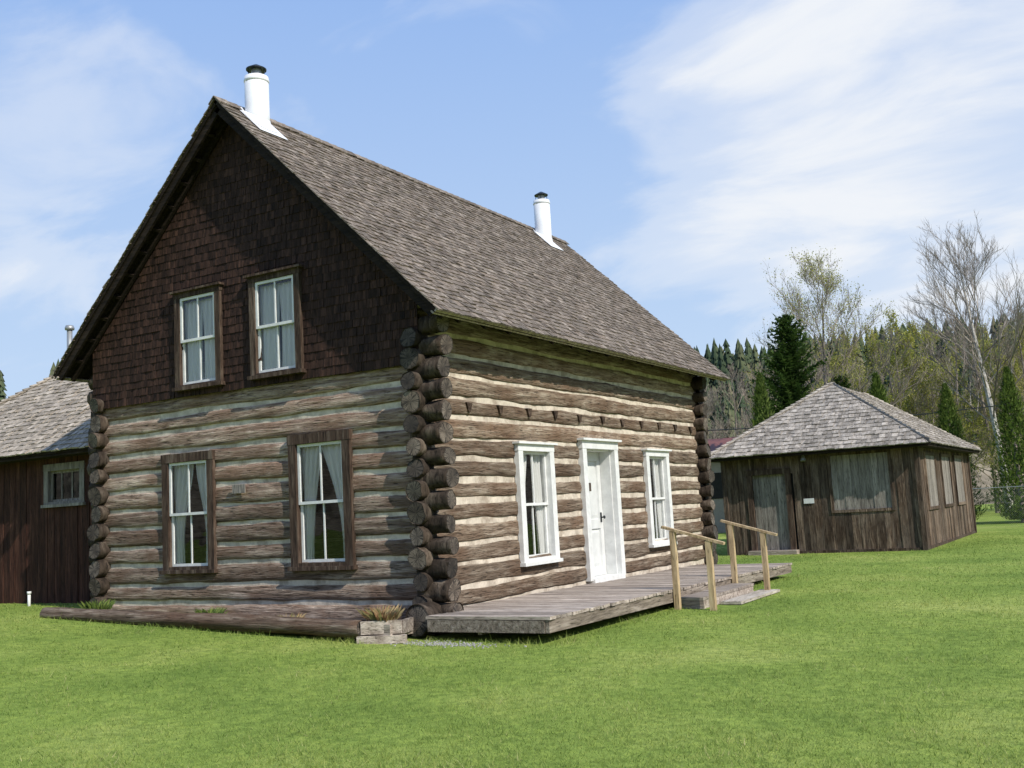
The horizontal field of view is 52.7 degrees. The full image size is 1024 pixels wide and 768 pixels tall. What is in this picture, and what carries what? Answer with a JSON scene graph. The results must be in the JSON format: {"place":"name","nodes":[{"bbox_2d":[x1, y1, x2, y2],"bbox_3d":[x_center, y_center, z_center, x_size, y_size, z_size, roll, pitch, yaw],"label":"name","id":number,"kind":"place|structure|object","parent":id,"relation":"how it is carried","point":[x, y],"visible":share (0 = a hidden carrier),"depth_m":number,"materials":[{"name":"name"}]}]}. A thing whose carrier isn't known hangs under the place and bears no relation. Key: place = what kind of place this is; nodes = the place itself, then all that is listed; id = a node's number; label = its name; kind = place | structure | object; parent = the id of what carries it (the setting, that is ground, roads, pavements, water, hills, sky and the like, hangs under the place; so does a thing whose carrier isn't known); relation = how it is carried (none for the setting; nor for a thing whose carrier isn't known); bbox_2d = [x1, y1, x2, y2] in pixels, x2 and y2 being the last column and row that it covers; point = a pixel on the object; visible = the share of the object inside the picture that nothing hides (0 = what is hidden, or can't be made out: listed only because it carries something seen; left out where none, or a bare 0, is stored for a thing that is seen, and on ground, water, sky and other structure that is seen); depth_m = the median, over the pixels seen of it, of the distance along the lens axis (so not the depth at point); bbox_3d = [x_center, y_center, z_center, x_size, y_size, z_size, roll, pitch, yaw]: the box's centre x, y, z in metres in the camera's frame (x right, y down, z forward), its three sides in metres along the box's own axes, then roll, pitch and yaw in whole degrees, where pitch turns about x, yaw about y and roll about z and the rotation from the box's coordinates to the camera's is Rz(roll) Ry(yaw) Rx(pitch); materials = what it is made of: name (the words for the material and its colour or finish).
{"place":"outdoors","nodes":[
{"label":"outdoors","id":0,"kind":"place"},
{"bbox_2d":[0,503,1023,767],"bbox_3d":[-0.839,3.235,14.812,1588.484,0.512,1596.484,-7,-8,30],"label":"ground","id":1,"kind":"structure","parent":0,"point":[804,595],"depth_m":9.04,"materials":[{"name":"green plant"}]},
{"bbox_2d":[27,591,30,605],"bbox_3d":[-7.999,3.607,17.142,0.065,0.335,0.068,-7,-8,30],"label":"standpipe","id":2,"kind":"object","parent":1,"relation":"on","point":[28,598],"visible":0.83,"depth_m":17.13,"materials":[{"name":"white paint"}]},
{"bbox_2d":[0,325,92,603],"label":"red board shed","id":3,"kind":"structure","parent":1,"relation":"on","point":[45,515],"depth_m":17.96,"materials":[{"name":"brown wood"}]},
{"bbox_2d":[41,461,85,507],"bbox_3d":[-7.593,1.713,17.619,1.130,0.740,0.175,-7,-8,30],"label":"window","id":4,"kind":"structure","parent":3,"relation":"in","point":[49,470],"depth_m":17.63,"materials":[{"name":"grey wood"}]},
{"bbox_2d":[40,607,412,643],"bbox_3d":[-3.778,3.112,13.663,6.281,0.425,1.098,-7,-8,30],"label":"planter","id":5,"kind":"object","parent":1,"relation":"on","point":[382,632],"visible":0.93,"depth_m":12.74,"materials":[{"name":"brown wood"}]},
{"bbox_2d":[77,599,114,608],"bbox_3d":[-5.979,3.179,14.857,0.655,0.185,0.457,-7,-8,30],"label":"green plant clump","id":6,"kind":"object","parent":5,"relation":"in","point":[100,605],"visible":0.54,"depth_m":14.78,"materials":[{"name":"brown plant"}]},
{"bbox_2d":[195,606,227,612],"bbox_3d":[-3.957,2.995,13.546,0.531,0.169,0.353,-7,-8,30],"label":"green plant clump","id":7,"kind":"object","parent":5,"relation":"in","point":[210,611],"visible":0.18,"depth_m":13.50,"materials":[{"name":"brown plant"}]},
{"bbox_2d":[274,612,305,617],"bbox_3d":[-2.753,2.912,12.825,0.475,0.166,0.351,-7,-8,30],"label":"dry plant clump","id":8,"kind":"object","parent":5,"relation":"in","point":[298,615],"visible":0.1,"depth_m":12.87,"materials":[{"name":"beige plant"}]},
{"bbox_2d":[356,604,404,621],"bbox_3d":[-1.523,2.668,12.065,0.658,0.209,0.424,-7,-8,30],"label":"dry plant clump","id":9,"kind":"object","parent":5,"relation":"on","point":[378,614],"visible":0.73,"depth_m":11.98,"materials":[{"name":"beige plant"}]},
{"bbox_2d":[51,64,730,636],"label":"log house","id":10,"kind":"structure","parent":1,"relation":"on","point":[323,380],"depth_m":14.84,"materials":[{"name":"brown wood"}]},
{"bbox_2d":[159,450,217,573],"bbox_3d":[-4.628,1.850,14.890,1.110,1.720,0.187,-7,-8,30],"label":"window","id":11,"kind":"structure","parent":10,"relation":"in","point":[176,469],"depth_m":14.99,"materials":[{"name":"brown wood"}]},
{"bbox_2d":[169,281,225,391],"bbox_3d":[-4.523,-0.665,14.961,1.030,1.470,0.192,-7,-8,30],"label":"window","id":12,"kind":"structure","parent":10,"relation":"in","point":[189,319],"depth_m":15.01,"materials":[{"name":"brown wood"}]},
{"bbox_2d":[243,264,305,380],"bbox_3d":[-3.231,-0.830,14.201,1.035,1.470,0.192,-7,-8,30],"label":"window","id":13,"kind":"structure","parent":10,"relation":"in","point":[267,325],"depth_m":14.25,"materials":[{"name":"brown wood"}]},
{"bbox_2d":[286,429,357,570],"bbox_3d":[-2.495,1.537,13.634,1.120,1.800,0.197,-7,-8,30],"label":"window","id":14,"kind":"structure","parent":10,"relation":"in","point":[304,450],"depth_m":13.72,"materials":[{"name":"brown wood"}]},
{"bbox_2d":[512,441,562,566],"bbox_3d":[0.340,1.746,15.186,0.252,1.770,1.160,-7,-8,30],"label":"window","id":15,"kind":"structure","parent":10,"relation":"in","point":[541,454],"depth_m":15.41,"materials":[{"name":"white paint"}]},
{"bbox_2d":[577,437,625,583],"bbox_3d":[1.392,2.075,17.052,0.420,2.315,1.440,-7,-8,30],"label":"door","id":16,"kind":"structure","parent":10,"relation":"in","point":[599,478],"depth_m":17.38,"materials":[{"name":"white paint"}]},
{"bbox_2d":[641,448,677,547],"bbox_3d":[2.672,2.093,19.077,0.252,1.770,1.160,-7,-8,30],"label":"window","id":17,"kind":"structure","parent":10,"relation":"in","point":[663,508],"depth_m":19.30,"materials":[{"name":"white paint"}]},
{"bbox_2d":[390,639,526,648],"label":"gravel","id":18,"kind":"structure","parent":1,"relation":"on","point":[435,643],"depth_m":11.60,"materials":[{"name":"grey gravel"}]},
{"bbox_2d":[426,563,791,634],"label":"deck","id":19,"kind":"structure","parent":1,"relation":"on","point":[552,611],"depth_m":13.18,"materials":[{"name":"grey wood"}]},
{"bbox_2d":[720,520,777,589],"bbox_3d":[3.744,2.742,16.202,0.890,1.267,0.085,-7,-8,30],"label":"handrail","id":20,"kind":"object","parent":19,"relation":"attached to","point":[764,555],"visible":0.76,"depth_m":16.23,"materials":[{"name":"brown wood"}]},
{"bbox_2d":[661,526,724,610],"bbox_3d":[2.503,2.557,14.133,0.890,1.267,0.085,-7,-8,30],"label":"handrail","id":21,"kind":"object","parent":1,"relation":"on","point":[675,571],"visible":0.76,"depth_m":14.18,"materials":[{"name":"brown wood"}]},
{"bbox_2d":[704,388,731,437],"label":"leafless tree","id":22,"kind":"object","parent":1,"relation":"on","point":[706,390],"visible":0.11,"depth_m":69.82,"materials":[{"name":"grey plant"}]},
{"bbox_2d":[705,385,732,438],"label":"leafless tree","id":23,"kind":"object","parent":1,"relation":"on","point":[718,434],"visible":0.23,"depth_m":60.98,"materials":[{"name":"grey plant"}]},
{"bbox_2d":[708,437,735,532],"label":"cottage","id":24,"kind":"structure","parent":1,"relation":"on","point":[717,497],"depth_m":48.16,"materials":[{"name":"red wood"}]},
{"bbox_2d":[711,473,722,498],"bbox_3d":[9.529,4.739,48.196,1.000,1.200,0.020,-7,-8,30],"label":"window","id":25,"kind":"structure","parent":24,"relation":"in","point":[717,483],"depth_m":48.16,"materials":[{"name":"black glass"}]},
{"bbox_2d":[681,583,779,608],"bbox_3d":[3.235,3.148,15.185,0.705,0.270,2.400,-7,-8,30],"label":"step","id":26,"kind":"object","parent":1,"relation":"on","point":[736,594],"visible":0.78,"depth_m":14.91,"materials":[{"name":"grey wood"}]},
{"bbox_2d":[706,363,754,438],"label":"leafless tree","id":27,"kind":"object","parent":1,"relation":"on","point":[735,406],"visible":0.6,"depth_m":60.65,"materials":[{"name":"grey plant"}]},
{"bbox_2d":[734,358,776,433],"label":"leafless tree","id":28,"kind":"object","parent":1,"relation":"on","point":[747,398],"visible":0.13,"depth_m":62.95,"materials":[{"name":"grey plant"}]},
{"bbox_2d":[747,373,774,430],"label":"cedar tree","id":29,"kind":"object","parent":1,"relation":"on","point":[760,408],"visible":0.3,"depth_m":38.06,"materials":[{"name":"green plant"}]},
{"bbox_2d":[748,355,822,413],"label":"leafless tree","id":30,"kind":"object","parent":1,"relation":"on","point":[811,378],"visible":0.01,"depth_m":66.67,"materials":[{"name":"grey plant"}]},
{"bbox_2d":[748,312,827,413],"bbox_3d":[12.687,1.644,45.281,5.012,9.818,5.115,-1,-7,-15],"label":"spruce tree","id":31,"kind":"object","parent":1,"relation":"on","point":[789,377],"visible":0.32,"depth_m":45.11,"materials":[{"name":"green plant"}]},
{"bbox_2d":[802,354,833,392],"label":"leafless tree","id":32,"kind":"object","parent":1,"relation":"on","point":[818,370],"visible":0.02,"depth_m":57.16,"materials":[{"name":"grey plant"}]},
{"bbox_2d":[806,351,831,392],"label":"leafless tree","id":33,"kind":"object","parent":1,"relation":"on","point":[828,375],"visible":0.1,"depth_m":64.00,"materials":[{"name":"grey plant"}]},
{"bbox_2d":[810,353,868,393],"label":"budding tree","id":34,"kind":"object","parent":1,"relation":"on","point":[840,372],"visible":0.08,"depth_m":61.13,"materials":[{"name":"green plant"}]},
{"bbox_2d":[831,373,852,389],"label":"spruce tree","id":35,"kind":"object","parent":1,"relation":"on","point":[845,384],"visible":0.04,"depth_m":46.93,"materials":[{"name":"green plant"}]},
{"bbox_2d":[709,382,981,555],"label":"board building","id":36,"kind":"structure","parent":1,"relation":"on","point":[832,467],"depth_m":27.41,"materials":[{"name":"brown wood"}]},
{"bbox_2d":[752,474,790,550],"bbox_3d":[6.994,3.477,27.833,0.904,2.063,0.042,-7,-8,30],"label":"door","id":37,"kind":"structure","parent":36,"relation":"in","point":[770,500],"depth_m":27.82,"materials":[{"name":"grey wood"}]},
{"bbox_2d":[826,449,895,512],"bbox_3d":[8.972,2.508,26.644,1.590,1.550,0.055,-7,-8,30],"label":"window frame","id":38,"kind":"structure","parent":36,"relation":"in","point":[828,455],"depth_m":26.61,"materials":[{"name":"brown wood"}]},
{"bbox_2d":[923,452,940,509],"bbox_3d":[11.111,2.559,27.413,0.070,1.500,1.660,-7,-8,30],"label":"window frame","id":39,"kind":"structure","parent":36,"relation":"in","point":[924,453],"depth_m":26.87,"materials":[{"name":"brown wood"}]},
{"bbox_2d":[939,453,954,506],"bbox_3d":[12.444,2.757,29.636,0.070,1.500,1.660,-7,-8,30],"label":"window frame","id":40,"kind":"structure","parent":36,"relation":"in","point":[940,455],"depth_m":29.17,"materials":[{"name":"brown wood"}]},
{"bbox_2d":[952,455,966,504],"bbox_3d":[13.751,2.951,31.817,0.070,1.500,1.760,-7,-8,30],"label":"window frame","id":41,"kind":"structure","parent":36,"relation":"in","point":[954,456],"depth_m":31.27,"materials":[{"name":"brown wood"}]},
{"bbox_2d":[740,246,960,407],"bbox_3d":[15.193,-0.020,49.649,9.097,13.910,7.894,-1,-7,-17],"label":"bare tree","id":42,"kind":"object","parent":1,"relation":"on","point":[796,308],"visible":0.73,"depth_m":48.81,"materials":[{"name":"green plant"}]},
{"bbox_2d":[809,330,908,411],"bbox_3d":[18.503,2.251,55.613,6.085,10.410,5.941,1,-8,-28],"label":"budding tree","id":43,"kind":"object","parent":1,"relation":"on","point":[870,349],"visible":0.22,"depth_m":54.90,"materials":[{"name":"green plant"}]},
{"bbox_2d":[708,402,1023,430],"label":"power line","id":44,"kind":"object","parent":1,"relation":"on","point":[913,415],"visible":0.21,"depth_m":43.16,"materials":[{"name":"black rubber"}]},
{"bbox_2d":[868,371,889,402],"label":"cedar tree","id":45,"kind":"object","parent":1,"relation":"on","point":[877,390],"visible":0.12,"depth_m":42.56,"materials":[{"name":"green plant"}]},
{"bbox_2d":[867,327,939,425],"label":"leafless tree","id":46,"kind":"object","parent":1,"relation":"on","point":[899,388],"visible":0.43,"depth_m":54.06,"materials":[{"name":"grey plant"}]},
{"bbox_2d":[854,306,985,439],"bbox_3d":[21.578,1.339,55.801,6.832,11.971,6.998,-7,-8,30],"label":"budding tree","id":47,"kind":"object","parent":1,"relation":"on","point":[893,328],"visible":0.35,"depth_m":57.00,"materials":[{"name":"green plant"}]},
{"bbox_2d":[889,318,990,436],"bbox_3d":[24.741,1.715,60.644,7.488,12.068,6.741,3,-10,-44],"label":"budding tree","id":48,"kind":"object","parent":1,"relation":"on","point":[914,329],"visible":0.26,"depth_m":60.73,"materials":[{"name":"green plant"}]},
{"bbox_2d":[898,354,994,465],"bbox_3d":[22.732,2.674,54.758,5.172,8.848,5.050,-6,-7,21],"label":"budding tree","id":49,"kind":"object","parent":1,"relation":"on","point":[913,382],"visible":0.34,"depth_m":54.52,"materials":[{"name":"green plant"}]},
{"bbox_2d":[875,211,1023,511],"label":"birch tree","id":50,"kind":"object","parent":1,"relation":"on","point":[981,365],"visible":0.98,"depth_m":50.91,"materials":[{"name":"grey plant"}]},
{"bbox_2d":[908,317,996,461],"bbox_3d":[24.534,1.747,57.401,5.384,11.318,5.707,1,-8,-32],"label":"leafless tree","id":51,"kind":"object","parent":1,"relation":"on","point":[944,364],"visible":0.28,"depth_m":56.72,"materials":[{"name":"grey plant"}]},
{"bbox_2d":[935,382,991,519],"bbox_3d":[18.010,2.889,42.321,2.617,6.025,2.532,-5,-7,12],"label":"cedar tree","id":52,"kind":"object","parent":1,"relation":"on","point":[948,414],"visible":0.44,"depth_m":42.26,"materials":[{"name":"green plant"}]},
{"bbox_2d":[926,308,1023,512],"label":"leafless tree","id":53,"kind":"object","parent":1,"relation":"on","point":[984,412],"visible":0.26,"depth_m":55.35,"materials":[{"name":"grey plant"}]},
{"bbox_2d":[936,318,1022,489],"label":"budding tree","id":54,"kind":"object","parent":1,"relation":"on","point":[954,381],"visible":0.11,"depth_m":62.54,"materials":[{"name":"green plant"}]},
{"bbox_2d":[960,322,1023,506],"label":"budding tree","id":55,"kind":"object","parent":1,"relation":"on","point":[986,363],"visible":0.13,"depth_m":59.21,"materials":[{"name":"green plant"}]},
{"bbox_2d":[966,351,1023,484],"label":"budding tree","id":56,"kind":"object","parent":1,"relation":"on","point":[991,432],"visible":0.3,"depth_m":53.48,"materials":[{"name":"green plant"}]},
{"bbox_2d":[973,311,1023,459],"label":"budding tree","id":57,"kind":"object","parent":1,"relation":"on","point":[1021,338],"visible":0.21,"depth_m":56.28,"materials":[{"name":"green plant"}]},
{"bbox_2d":[973,486,1023,526],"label":"chain link fence","id":58,"kind":"object","parent":1,"relation":"on","point":[1002,502],"visible":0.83,"depth_m":36.08,"materials":[{"name":"metal"}]},
{"bbox_2d":[976,303,1023,450],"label":"leafless tree","id":59,"kind":"object","parent":1,"relation":"on","point":[1021,359],"visible":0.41,"depth_m":51.32,"materials":[{"name":"grey plant"}]},
{"bbox_2d":[986,366,1023,522],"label":"cedar tree","id":60,"kind":"object","parent":1,"relation":"on","point":[1013,406],"visible":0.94,"depth_m":40.17,"materials":[{"name":"green plant"}]},
{"bbox_2d":[0,0,1023,397],"label":"sky","id":61,"kind":"structure","parent":0,"point":[679,148],"materials":[{"name":"blue"}]},
{"bbox_2d":[969,432,1023,504],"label":"hill","id":62,"kind":"structure","parent":0,"point":[984,478],"depth_m":97.94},
{"bbox_2d":[0,312,1023,439],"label":"forest","id":63,"kind":"object","parent":62,"relation":"on","point":[719,358],"visible":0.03,"depth_m":159.72,"materials":[{"name":"green plant"}]}
]}

